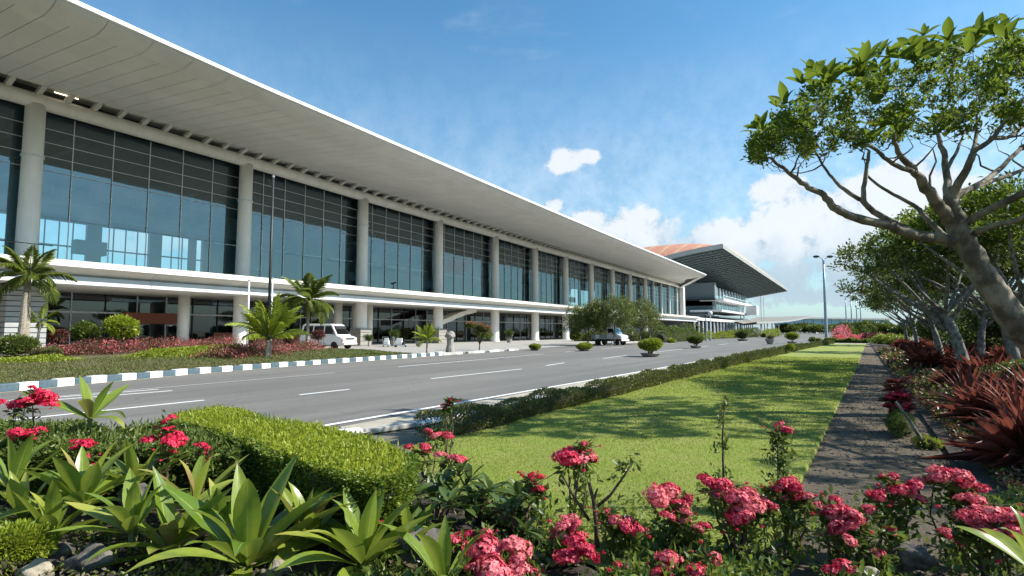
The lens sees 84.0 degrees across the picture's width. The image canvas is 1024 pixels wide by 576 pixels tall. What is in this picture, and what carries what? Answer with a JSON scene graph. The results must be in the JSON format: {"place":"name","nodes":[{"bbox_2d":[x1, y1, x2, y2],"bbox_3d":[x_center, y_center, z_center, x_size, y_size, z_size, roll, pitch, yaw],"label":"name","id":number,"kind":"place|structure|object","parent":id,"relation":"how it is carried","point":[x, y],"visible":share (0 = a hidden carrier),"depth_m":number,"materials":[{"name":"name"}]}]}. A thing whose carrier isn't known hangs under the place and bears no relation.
{"place":"outdoors","nodes":[
{"label":"outdoors","id":0,"kind":"place"},
{"bbox_2d":[0,347,413,382],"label":"verge","id":1,"kind":"structure","parent":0,"point":[96,356],"depth_m":24.65,"materials":[{"name":"green plant"}]},
{"bbox_2d":[0,332,41,356],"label":"shrub","id":2,"kind":"object","parent":1,"relation":"on","point":[16,344],"visible":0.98,"depth_m":28.70,"materials":[{"name":"green plant"}]},
{"bbox_2d":[0,245,77,354],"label":"palm tree","id":3,"kind":"object","parent":1,"relation":"on","point":[48,290],"visible":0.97,"depth_m":31.85,"materials":[{"name":"green plant"}]},
{"bbox_2d":[0,353,86,363],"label":"lawn patch","id":4,"kind":"object","parent":1,"relation":"on","point":[42,357],"visible":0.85,"depth_m":24.01,"materials":[{"name":"green plant"}]},
{"bbox_2d":[69,319,103,350],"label":"shrub","id":5,"kind":"object","parent":1,"relation":"on","point":[82,330],"visible":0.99,"depth_m":32.66,"materials":[{"name":"green plant"}]},
{"bbox_2d":[100,314,141,353],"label":"shrub","id":6,"kind":"object","parent":1,"relation":"on","point":[121,326],"visible":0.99,"depth_m":32.62,"materials":[{"name":"green plant"}]},
{"bbox_2d":[25,334,244,355],"bbox_3d":[-23.759,4.030,41.653,5.163,1.192,26.859,0,-4,-4],"label":"flower bed","id":7,"kind":"object","parent":1,"relation":"on","point":[106,346],"visible":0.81,"depth_m":33.08,"materials":[{"name":"red plant"}]},
{"bbox_2d":[113,344,243,358],"bbox_3d":[-17.662,3.521,31.863,4.361,0.759,11.280,0,-4,4],"label":"lawn patch","id":8,"kind":"object","parent":1,"relation":"on","point":[174,351],"visible":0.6,"depth_m":28.79,"materials":[{"name":"green plant"}]},
{"bbox_2d":[190,339,333,359],"bbox_3d":[-14.257,3.696,35.362,4.446,0.880,17.652,0,-4,-1],"label":"flower bed","id":9,"kind":"object","parent":1,"relation":"on","point":[239,349],"visible":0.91,"depth_m":30.72,"materials":[{"name":"red plant"}]},
{"bbox_2d":[225,293,308,357],"bbox_3d":[-13.050,1.965,30.097,3.955,3.412,3.844,3,-5,-32],"label":"palm tree","id":10,"kind":"object","parent":1,"relation":"on","point":[262,322],"visible":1,"depth_m":29.69,"materials":[{"name":"green plant"}]},
{"bbox_2d":[275,273,339,343],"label":"palm tree","id":11,"kind":"object","parent":1,"relation":"on","point":[310,288],"visible":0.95,"depth_m":41.40,"materials":[{"name":"green plant"}]},
{"bbox_2d":[0,333,833,430],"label":"road","id":12,"kind":"structure","parent":0,"point":[381,387],"depth_m":18.39,"materials":[{"name":"grey asphalt"}]},
{"bbox_2d":[0,352,442,391],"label":"striped kerb","id":13,"kind":"structure","parent":12,"relation":"on","point":[19,386],"depth_m":21.73,"materials":[{"name":"white paint"}]},
{"bbox_2d":[339,365,699,434],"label":"lawn kerb","id":14,"kind":"structure","parent":12,"relation":"on","point":[391,427],"depth_m":9.93,"materials":[{"name":"white paint"}]},
{"bbox_2d":[337,359,711,434],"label":"gutter","id":15,"kind":"object","parent":12,"relation":"on","point":[400,419],"visible":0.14,"depth_m":11.27,"materials":[{"name":"concrete"}]},
{"bbox_2d":[584,294,642,344],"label":"garden tree","id":16,"kind":"object","parent":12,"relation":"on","point":[613,306],"visible":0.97,"depth_m":65.38,"materials":[{"name":"green plant"}]},
{"bbox_2d":[614,296,665,340],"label":"garden tree","id":17,"kind":"object","parent":12,"relation":"on","point":[650,313],"visible":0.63,"depth_m":71.28,"materials":[{"name":"green plant"}]},
{"bbox_2d":[294,339,636,352],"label":"forecourt","id":18,"kind":"structure","parent":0,"point":[465,346],"depth_m":66.26,"materials":[{"name":"grey concrete"}]},
{"bbox_2d":[299,324,356,348],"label":"van","id":19,"kind":"object","parent":18,"relation":"on","point":[337,335],"visible":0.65,"depth_m":53.17,"materials":[{"name":"white paint"}]},
{"bbox_2d":[0,0,706,351],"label":"terminal building","id":20,"kind":"structure","parent":18,"relation":"on","point":[109,121],"depth_m":59.12,"materials":[{"name":"paint"}]},
{"bbox_2d":[671,318,752,333],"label":"covered walkway","id":21,"kind":"structure","parent":18,"relation":"on","point":[717,325],"depth_m":236.37,"materials":[{"name":"metal"}]},
{"bbox_2d":[0,0,1023,330],"label":"sky","id":22,"kind":"structure","parent":0,"point":[624,120],"materials":[{"name":"blue"}]},
{"bbox_2d":[410,344,865,575],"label":"lawn","id":23,"kind":"structure","parent":0,"point":[843,350],"depth_m":8.32,"materials":[{"name":"green plant"}]},
{"bbox_2d":[437,396,460,458],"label":"flowering bush","id":24,"kind":"object","parent":23,"relation":"on","point":[448,405],"visible":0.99,"depth_m":7.16,"materials":[{"name":"green plant"}]},
{"bbox_2d":[516,470,557,522],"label":"flowering bush","id":25,"kind":"object","parent":23,"relation":"on","point":[532,487],"visible":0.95,"depth_m":4.87,"materials":[{"name":"pink plant"}]},
{"bbox_2d":[534,436,603,519],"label":"flowering bush","id":26,"kind":"object","parent":23,"relation":"on","point":[576,455],"visible":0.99,"depth_m":4.54,"materials":[{"name":"pink plant"}]},
{"bbox_2d":[562,452,644,548],"bbox_3d":[0.703,1.651,4.383,0.632,0.748,0.213,0,-4,-3],"label":"forked stem","id":27,"kind":"object","parent":23,"relation":"on","point":[599,504],"visible":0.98,"depth_m":4.39,"materials":[{"name":"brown plant"}]},
{"bbox_2d":[587,502,653,563],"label":"flowering bush","id":28,"kind":"object","parent":23,"relation":"on","point":[616,527],"visible":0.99,"depth_m":4.08,"materials":[{"name":"pink plant"}]},
{"bbox_2d":[308,479,1023,575],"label":"ground cover","id":29,"kind":"object","parent":23,"relation":"on","point":[953,563],"visible":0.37,"depth_m":4.00,"materials":[{"name":"green plant"}]},
{"bbox_2d":[885,541,938,570],"bbox_3d":[2.733,1.835,3.886,0.232,0.175,0.302,3,-5,-37],"label":"rock","id":30,"kind":"object","parent":29,"relation":"on","point":[918,556],"visible":0.8,"depth_m":3.83,"materials":[{"name":"grey stone"}]},
{"bbox_2d":[642,482,725,554],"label":"flowering bush","id":31,"kind":"object","parent":23,"relation":"on","point":[667,496],"visible":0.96,"depth_m":4.18,"materials":[{"name":"pink plant"}]},
{"bbox_2d":[703,395,738,509],"bbox_3d":[1.957,1.528,5.249,0.349,1.067,0.375,2,-5,-21],"label":"thin sapling","id":32,"kind":"object","parent":23,"relation":"on","point":[724,405],"visible":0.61,"depth_m":5.29,"materials":[{"name":"green plant"}]},
{"bbox_2d":[696,472,782,558],"bbox_3d":[1.740,1.732,4.277,0.552,0.590,0.581,1,-4,-15],"label":"flowering bush","id":33,"kind":"object","parent":23,"relation":"on","point":[747,508],"visible":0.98,"depth_m":4.18,"materials":[{"name":"pink plant"}]},
{"bbox_2d":[722,523,784,563],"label":"plant","id":34,"kind":"object","parent":23,"relation":"on","point":[764,538],"visible":0.7,"depth_m":4.11,"materials":[{"name":"plant"}]},
{"bbox_2d":[365,331,943,575],"bbox_3d":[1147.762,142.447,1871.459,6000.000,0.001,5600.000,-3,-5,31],"label":"ground","id":35,"kind":"structure","parent":0,"point":[405,436],"depth_m":9.23,"materials":[{"name":"brown soil"}]},
{"bbox_2d":[0,473,600,575],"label":"planting bed","id":36,"kind":"object","parent":35,"relation":"on","point":[566,569],"visible":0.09,"depth_m":4.12,"materials":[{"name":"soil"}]},
{"bbox_2d":[0,426,47,495],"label":"flowering bush","id":37,"kind":"object","parent":36,"relation":"on","point":[17,434],"visible":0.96,"depth_m":5.56,"materials":[{"name":"pink plant"}]},
{"bbox_2d":[0,469,53,519],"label":"strap plant","id":38,"kind":"object","parent":36,"relation":"on","point":[18,487],"visible":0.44,"depth_m":4.41,"materials":[{"name":"green plant"}]},
{"bbox_2d":[0,385,60,434],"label":"flowering bush","id":39,"kind":"object","parent":36,"relation":"on","point":[39,396],"visible":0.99,"depth_m":5.99,"materials":[{"name":"pink plant"}]},
{"bbox_2d":[0,518,63,575],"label":"lime shrub","id":40,"kind":"object","parent":36,"relation":"on","point":[23,542],"visible":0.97,"depth_m":3.90,"materials":[{"name":"green plant"}]},
{"bbox_2d":[14,558,54,575],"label":"rock","id":41,"kind":"object","parent":36,"relation":"on","point":[37,566],"visible":0.88,"depth_m":3.83,"materials":[{"name":"grey stone"}]},
{"bbox_2d":[0,434,79,502],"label":"strap plant","id":42,"kind":"object","parent":36,"relation":"on","point":[23,455],"visible":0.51,"depth_m":4.80,"materials":[{"name":"green plant"}]},
{"bbox_2d":[0,479,114,537],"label":"strap plant","id":43,"kind":"object","parent":36,"relation":"on","point":[53,507],"visible":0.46,"depth_m":4.29,"materials":[{"name":"green plant"}]},
{"bbox_2d":[0,442,152,518],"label":"strap plant","id":44,"kind":"object","parent":36,"relation":"on","point":[80,476],"visible":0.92,"depth_m":4.46,"materials":[{"name":"green plant"}]},
{"bbox_2d":[66,436,103,512],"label":"flowering bush","id":45,"kind":"object","parent":36,"relation":"on","point":[85,443],"visible":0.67,"depth_m":5.26,"materials":[{"name":"pink plant"}]},
{"bbox_2d":[62,542,118,575],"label":"rock","id":46,"kind":"object","parent":36,"relation":"on","point":[87,553],"visible":0.79,"depth_m":3.93,"materials":[{"name":"grey stone"}]},
{"bbox_2d":[55,375,128,428],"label":"strap plant","id":47,"kind":"object","parent":36,"relation":"on","point":[91,408],"visible":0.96,"depth_m":6.30,"materials":[{"name":"green plant"}]},
{"bbox_2d":[49,468,199,548],"bbox_3d":[-2.843,1.631,4.110,0.900,0.507,0.837,-3,-5,31],"label":"strap plant","id":48,"kind":"object","parent":36,"relation":"on","point":[132,511],"visible":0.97,"depth_m":4.11,"materials":[{"name":"green plant"}]},
{"bbox_2d":[0,414,252,504],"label":"flowering hedge","id":49,"kind":"object","parent":36,"relation":"on","point":[62,434],"visible":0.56,"depth_m":5.59,"materials":[{"name":"green plant"}]},
{"bbox_2d":[106,433,193,482],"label":"strap plant","id":50,"kind":"object","parent":36,"relation":"on","point":[131,460],"visible":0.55,"depth_m":4.99,"materials":[{"name":"green plant"}]},
{"bbox_2d":[68,467,233,575],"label":"strap plant","id":51,"kind":"object","parent":36,"relation":"on","point":[169,516],"visible":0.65,"depth_m":4.17,"materials":[{"name":"green plant"}]},
{"bbox_2d":[137,409,188,502],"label":"flowering bush","id":52,"kind":"object","parent":36,"relation":"on","point":[176,439],"visible":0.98,"depth_m":5.23,"materials":[{"name":"pink plant"}]},
{"bbox_2d":[139,451,248,508],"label":"strap plant","id":53,"kind":"object","parent":36,"relation":"on","point":[197,476],"visible":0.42,"depth_m":4.72,"materials":[{"name":"green plant"}]},
{"bbox_2d":[165,478,282,561],"bbox_3d":[-2.358,1.743,4.461,0.874,0.511,0.840,-3,-5,31],"label":"strap plant","id":54,"kind":"object","parent":36,"relation":"on","point":[222,506],"visible":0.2,"depth_m":4.29,"materials":[{"name":"green plant"}]},
{"bbox_2d":[124,452,357,575],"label":"strap plant","id":55,"kind":"object","parent":36,"relation":"on","point":[244,531],"visible":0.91,"depth_m":3.92,"materials":[{"name":"green plant"}]},
{"bbox_2d":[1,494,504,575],"bbox_3d":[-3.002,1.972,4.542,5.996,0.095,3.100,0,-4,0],"label":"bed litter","id":56,"kind":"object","parent":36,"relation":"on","point":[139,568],"visible":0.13,"depth_m":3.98,"materials":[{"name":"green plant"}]},
{"bbox_2d":[166,402,425,536],"bbox_3d":[-2.534,1.759,6.123,5.166,0.670,1.250,-4,-6,44],"label":"boxwood hedge","id":57,"kind":"object","parent":36,"relation":"on","point":[335,458],"visible":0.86,"depth_m":5.04,"materials":[{"name":"green plant"}]},
{"bbox_2d":[266,482,343,575],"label":"strap plant","id":58,"kind":"object","parent":36,"relation":"on","point":[294,499],"visible":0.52,"depth_m":4.22,"materials":[{"name":"green plant"}]},
{"bbox_2d":[274,477,433,575],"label":"strap plant","id":59,"kind":"object","parent":36,"relation":"on","point":[360,543],"visible":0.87,"depth_m":3.89,"materials":[{"name":"green plant"}]},
{"bbox_2d":[358,498,453,555],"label":"strap plant","id":60,"kind":"object","parent":36,"relation":"on","point":[407,516],"visible":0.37,"depth_m":4.12,"materials":[{"name":"green plant"}]},
{"bbox_2d":[393,527,439,570],"bbox_3d":[-0.680,1.911,4.097,0.455,0.311,0.361,0,-4,-3],"label":"rock","id":61,"kind":"object","parent":36,"relation":"on","point":[433,533],"visible":0.23,"depth_m":4.02,"materials":[{"name":"grey stone"}]},
{"bbox_2d":[403,428,467,509],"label":"flowering bush","id":62,"kind":"object","parent":36,"relation":"on","point":[427,450],"visible":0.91,"depth_m":5.39,"materials":[{"name":"pink plant"}]},
{"bbox_2d":[381,514,494,575],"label":"strap plant","id":63,"kind":"object","parent":36,"relation":"on","point":[435,554],"visible":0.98,"depth_m":3.64,"materials":[{"name":"green plant"}]},
{"bbox_2d":[397,463,484,544],"bbox_3d":[-0.601,1.744,4.603,0.772,0.575,0.967,0,-4,6],"label":"glossy shrub","id":64,"kind":"object","parent":36,"relation":"on","point":[445,496],"visible":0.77,"depth_m":4.65,"materials":[{"name":"green plant"}]},
{"bbox_2d":[450,521,501,570],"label":"flowering bush","id":65,"kind":"object","parent":36,"relation":"on","point":[461,537],"visible":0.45,"depth_m":4.03,"materials":[{"name":"pink plant"}]},
{"bbox_2d":[441,457,535,524],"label":"glossy shrub","id":66,"kind":"object","parent":36,"relation":"on","point":[470,507],"visible":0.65,"depth_m":4.76,"materials":[{"name":"green plant"}]},
{"bbox_2d":[461,532,548,575],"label":"flowering bush","id":67,"kind":"object","parent":36,"relation":"on","point":[491,560],"visible":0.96,"depth_m":3.72,"materials":[{"name":"pink plant"}]},
{"bbox_2d":[460,482,553,540],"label":"glossy shrub","id":68,"kind":"object","parent":36,"relation":"on","point":[511,502],"visible":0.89,"depth_m":4.53,"materials":[{"name":"green plant"}]},
{"bbox_2d":[542,513,605,570],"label":"flowering bush","id":69,"kind":"object","parent":36,"relation":"on","point":[569,544],"visible":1,"depth_m":3.93,"materials":[{"name":"pink plant"}]},
{"bbox_2d":[606,540,724,575],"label":"flowering bush","id":70,"kind":"object","parent":36,"relation":"on","point":[667,555],"visible":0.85,"depth_m":3.79,"materials":[{"name":"pink plant"}]},
{"bbox_2d":[561,300,612,341],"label":"garden tree","id":71,"kind":"object","parent":35,"relation":"on","point":[580,321],"visible":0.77,"depth_m":67.31,"materials":[{"name":"green plant"}]},
{"bbox_2d":[413,340,834,438],"bbox_3d":[19.581,4.533,41.097,1.507,0.855,77.234,-3,-5,33],"label":"hedge","id":72,"kind":"object","parent":35,"relation":"on","point":[525,406],"visible":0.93,"depth_m":12.48,"materials":[{"name":"green plant"}]},
{"bbox_2d":[651,322,705,341],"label":"shrub row","id":73,"kind":"object","parent":35,"relation":"on","point":[682,333],"visible":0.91,"depth_m":88.44,"materials":[{"name":"green plant"}]},
{"bbox_2d":[731,316,811,332],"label":"swooping canopy","id":74,"kind":"object","parent":35,"relation":"on","point":[768,320],"visible":0.73,"depth_m":274.61,"materials":[{"name":"white metal"}]},
{"bbox_2d":[870,343,1023,512],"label":"tree bed","id":75,"kind":"object","parent":35,"relation":"on","point":[977,470],"visible":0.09,"depth_m":7.17,"materials":[{"name":"soil"}]},
{"bbox_2d":[740,11,1023,357],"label":"spreading tree","id":76,"kind":"object","parent":75,"relation":"on","point":[996,294],"visible":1,"depth_m":10.61,"materials":[{"name":"green plant"}]},
{"bbox_2d":[857,293,943,339],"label":"spreading tree","id":77,"kind":"object","parent":75,"relation":"on","point":[878,307],"visible":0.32,"depth_m":62.30,"materials":[{"name":"green plant"}]},
{"bbox_2d":[849,283,959,341],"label":"spreading tree","id":78,"kind":"object","parent":75,"relation":"on","point":[873,297],"visible":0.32,"depth_m":42.88,"materials":[{"name":"green plant"}]},
{"bbox_2d":[834,261,1012,355],"bbox_3d":[20.224,1.056,28.627,7.053,5.644,7.046,-3,-5,31],"label":"spreading tree","id":79,"kind":"object","parent":75,"relation":"on","point":[896,284],"visible":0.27,"depth_m":27.85,"materials":[{"name":"green plant"}]},
{"bbox_2d":[826,227,1023,364],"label":"spreading tree","id":80,"kind":"object","parent":75,"relation":"on","point":[941,317],"visible":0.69,"depth_m":18.18,"materials":[{"name":"green plant"}]},
{"bbox_2d":[901,345,951,370],"bbox_3d":[16.471,2.815,22.325,2.335,1.151,2.259,-3,-5,31],"label":"cordyline","id":81,"kind":"object","parent":75,"relation":"on","point":[926,358],"visible":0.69,"depth_m":22.26,"materials":[{"name":"red plant"}]},
{"bbox_2d":[844,214,1023,360],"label":"spreading tree","id":82,"kind":"object","parent":75,"relation":"on","point":[1011,348],"visible":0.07,"depth_m":21.65,"materials":[{"name":"green plant"}]},
{"bbox_2d":[869,167,1023,306],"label":"spreading tree","id":83,"kind":"object","parent":75,"relation":"on","point":[974,201],"visible":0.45,"depth_m":15.27,"materials":[{"name":"green plant"}]},
{"bbox_2d":[876,346,1023,499],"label":"undergrowth","id":84,"kind":"object","parent":75,"relation":"on","point":[892,357],"visible":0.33,"depth_m":12.86,"materials":[{"name":"green plant"}]},
{"bbox_2d":[903,245,1023,356],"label":"spreading tree","id":85,"kind":"object","parent":75,"relation":"on","point":[983,317],"visible":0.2,"depth_m":24.21,"materials":[{"name":"green plant"}]},
{"bbox_2d":[911,358,1019,410],"bbox_3d":[9.040,1.943,11.260,2.072,1.232,2.046,-3,-5,31],"label":"cordyline","id":86,"kind":"object","parent":75,"relation":"on","point":[968,381],"visible":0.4,"depth_m":11.34,"materials":[{"name":"red plant"}]},
{"bbox_2d":[938,318,1002,348],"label":"shrub","id":87,"kind":"object","parent":75,"relation":"on","point":[969,337],"visible":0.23,"depth_m":33.29,"materials":[{"name":"green plant"}]},
{"bbox_2d":[919,399,1023,470],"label":"cordyline","id":88,"kind":"object","parent":75,"relation":"on","point":[999,441],"visible":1,"depth_m":6.59,"materials":[{"name":"red plant"}]},
{"bbox_2d":[933,373,1019,422],"bbox_3d":[8.221,1.951,9.759,1.808,0.973,1.819,3,-5,-38],"label":"cordyline","id":89,"kind":"object","parent":75,"relation":"on","point":[969,396],"visible":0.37,"depth_m":9.72,"materials":[{"name":"red plant"}]},
{"bbox_2d":[951,289,1020,346],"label":"shrub","id":90,"kind":"object","parent":75,"relation":"on","point":[993,328],"visible":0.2,"depth_m":29.98,"materials":[{"name":"green plant"}]},
{"bbox_2d":[954,367,1023,420],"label":"cordyline","id":91,"kind":"object","parent":75,"relation":"on","point":[998,399],"visible":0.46,"depth_m":8.86,"materials":[{"name":"red plant"}]},
{"bbox_2d":[644,244,787,329],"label":"second hall","id":92,"kind":"structure","parent":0,"point":[732,274],"depth_m":227.08,"materials":[{"name":"metal"}]},
{"bbox_2d":[757,344,1023,575],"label":"path","id":93,"kind":"structure","parent":0,"point":[863,479],"depth_m":7.39,"materials":[{"name":"grey gravel"}]},
{"bbox_2d":[760,420,802,511],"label":"flowering bush","id":94,"kind":"object","parent":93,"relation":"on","point":[784,432],"visible":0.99,"depth_m":5.16,"materials":[{"name":"pink plant"}]},
{"bbox_2d":[753,475,822,566],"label":"flowering bush","id":95,"kind":"object","parent":93,"relation":"on","point":[789,492],"visible":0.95,"depth_m":4.22,"materials":[{"name":"pink plant"}]},
{"bbox_2d":[804,485,885,567],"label":"flowering bush","id":96,"kind":"object","parent":93,"relation":"on","point":[842,522],"visible":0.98,"depth_m":3.94,"materials":[{"name":"pink plant"}]},
{"bbox_2d":[813,517,909,575],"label":"flowering bush","id":97,"kind":"object","parent":93,"relation":"on","point":[880,555],"visible":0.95,"depth_m":3.79,"materials":[{"name":"pink plant"}]},
{"bbox_2d":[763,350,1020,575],"bbox_3d":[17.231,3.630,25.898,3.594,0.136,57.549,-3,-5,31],"label":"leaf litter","id":98,"kind":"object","parent":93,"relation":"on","point":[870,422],"visible":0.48,"depth_m":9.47,"materials":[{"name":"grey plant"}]},
{"bbox_2d":[874,375,918,420],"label":"torch flower","id":99,"kind":"object","parent":93,"relation":"on","point":[902,396],"visible":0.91,"depth_m":9.43,"materials":[{"name":"red plant"}]},
{"bbox_2d":[884,408,916,437],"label":"mossy shrub","id":100,"kind":"object","parent":93,"relation":"on","point":[897,424],"visible":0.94,"depth_m":9.02,"materials":[{"name":"green plant"}]},
{"bbox_2d":[862,471,940,547],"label":"flowering bush","id":101,"kind":"object","parent":93,"relation":"on","point":[897,491],"visible":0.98,"depth_m":4.17,"materials":[{"name":"pink plant"}]},
{"bbox_2d":[920,460,1021,572],"bbox_3d":[3.300,1.658,4.097,0.592,0.772,0.441,-3,-5,31],"label":"flowering bush","id":102,"kind":"object","parent":93,"relation":"on","point":[957,494],"visible":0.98,"depth_m":4.12,"materials":[{"name":"pink plant"}]},
{"bbox_2d":[931,503,1023,575],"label":"flowering bush","id":103,"kind":"object","parent":93,"relation":"on","point":[976,516],"visible":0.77,"depth_m":3.79,"materials":[{"name":"pink plant"}]},
{"bbox_2d":[952,506,1023,564],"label":"strap plant","id":104,"kind":"object","parent":93,"relation":"on","point":[1007,545],"visible":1,"depth_m":3.44,"materials":[{"name":"green plant"}]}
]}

